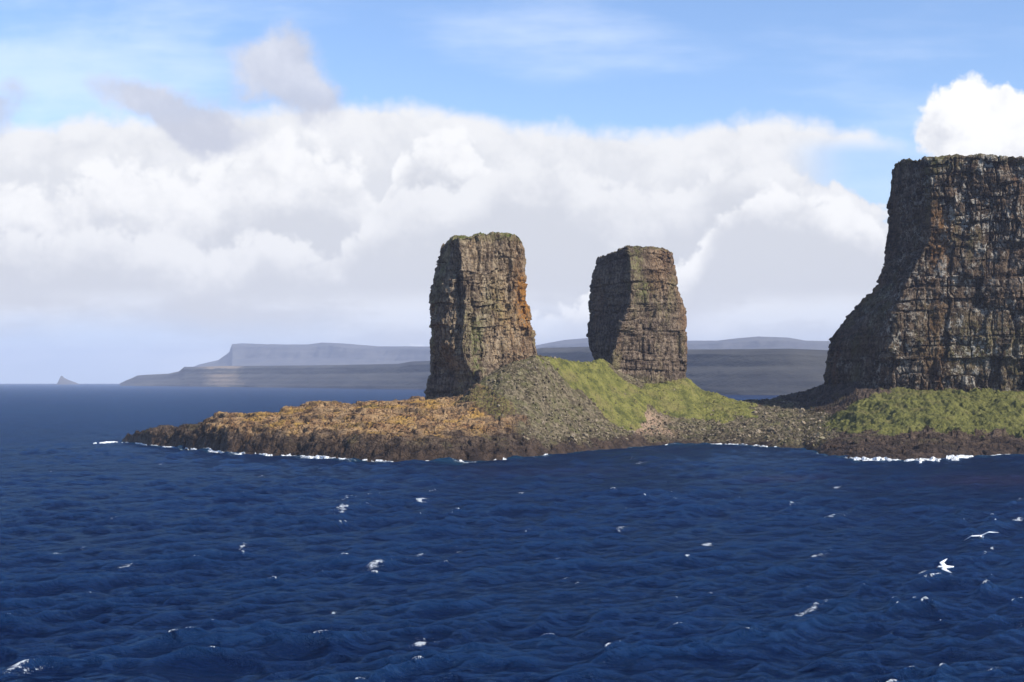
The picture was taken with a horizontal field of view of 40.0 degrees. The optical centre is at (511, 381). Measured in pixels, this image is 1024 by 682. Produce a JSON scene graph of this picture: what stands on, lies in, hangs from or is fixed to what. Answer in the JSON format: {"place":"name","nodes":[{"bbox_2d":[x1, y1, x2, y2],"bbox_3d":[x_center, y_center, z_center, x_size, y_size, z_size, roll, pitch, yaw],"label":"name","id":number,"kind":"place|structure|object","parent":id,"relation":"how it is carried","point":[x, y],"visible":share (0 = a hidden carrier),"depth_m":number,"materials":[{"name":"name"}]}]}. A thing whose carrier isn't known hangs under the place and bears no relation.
{"place":"outdoors","nodes":[
{"label":"outdoors","id":0,"kind":"place"},
{"bbox_2d":[120,347,827,394],"bbox_3d":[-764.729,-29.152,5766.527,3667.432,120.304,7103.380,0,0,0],"label":"hills","id":1,"kind":"structure","parent":0,"point":[754,371],"depth_m":3617.03,"materials":[{"name":"grey stone"}]},
{"bbox_2d":[0,384,1023,681],"bbox_3d":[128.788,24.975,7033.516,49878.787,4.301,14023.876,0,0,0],"label":"sea","id":2,"kind":"structure","parent":0,"point":[120,560],"depth_m":195.51,"materials":[{"name":"liquid"}]},
{"bbox_2d":[57,376,77,383],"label":"islet","id":3,"kind":"object","parent":2,"relation":"in","point":[62,380],"visible":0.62,"depth_m":10954.58,"materials":[{"name":"grey stone"}]},
{"bbox_2d":[95,441,1002,462],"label":"surf","id":4,"kind":"structure","parent":2,"relation":"on","point":[957,457],"depth_m":452.94,"materials":[{"name":"white liquid"}]},
{"bbox_2d":[0,0,1023,383],"label":"sky","id":5,"kind":"structure","parent":0,"point":[183,182],"materials":[{"name":"white"}]},
{"bbox_2d":[194,336,830,366],"bbox_3d":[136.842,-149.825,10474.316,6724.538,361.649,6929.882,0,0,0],"label":"hills","id":6,"kind":"structure","parent":0,"point":[244,354],"depth_m":10885.94,"materials":[{"name":"grey stone"}]},
{"bbox_2d":[122,355,1023,461],"bbox_3d":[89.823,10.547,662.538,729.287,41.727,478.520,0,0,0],"label":"ground","id":7,"kind":"structure","parent":0,"point":[898,423],"depth_m":519.74,"materials":[{"name":"green plant"}]},
{"bbox_2d":[424,231,536,397],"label":"sea stack","id":8,"kind":"object","parent":7,"relation":"on","point":[480,326],"visible":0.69,"depth_m":536.57,"materials":[{"name":"brown stone"}]},
{"bbox_2d":[586,245,687,383],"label":"sea stack","id":9,"kind":"object","parent":7,"relation":"on","point":[637,324],"visible":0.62,"depth_m":614.14,"materials":[{"name":"brown stone"}]},
{"bbox_2d":[468,355,837,447],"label":"scree","id":10,"kind":"structure","parent":7,"relation":"on","point":[579,426],"depth_m":556.08,"materials":[{"name":"stone"}]},
{"bbox_2d":[823,153,1023,391],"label":"cliff","id":11,"kind":"structure","parent":0,"point":[941,306],"depth_m":591.85,"materials":[{"name":"stone"}]},
{"bbox_2d":[938,559,953,572],"bbox_3d":[18.481,7.931,60.006,0.725,0.181,1.370,-4,19,10],"label":"seabird","id":12,"kind":"object","parent":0,"point":[944,567],"visible":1,"depth_m":59.93,"materials":[{"name":"white"}]},
{"bbox_2d":[965,532,998,539],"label":"seabird","id":13,"kind":"object","parent":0,"point":[981,536],"visible":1,"depth_m":67.76,"materials":[{"name":"white"}]}
]}

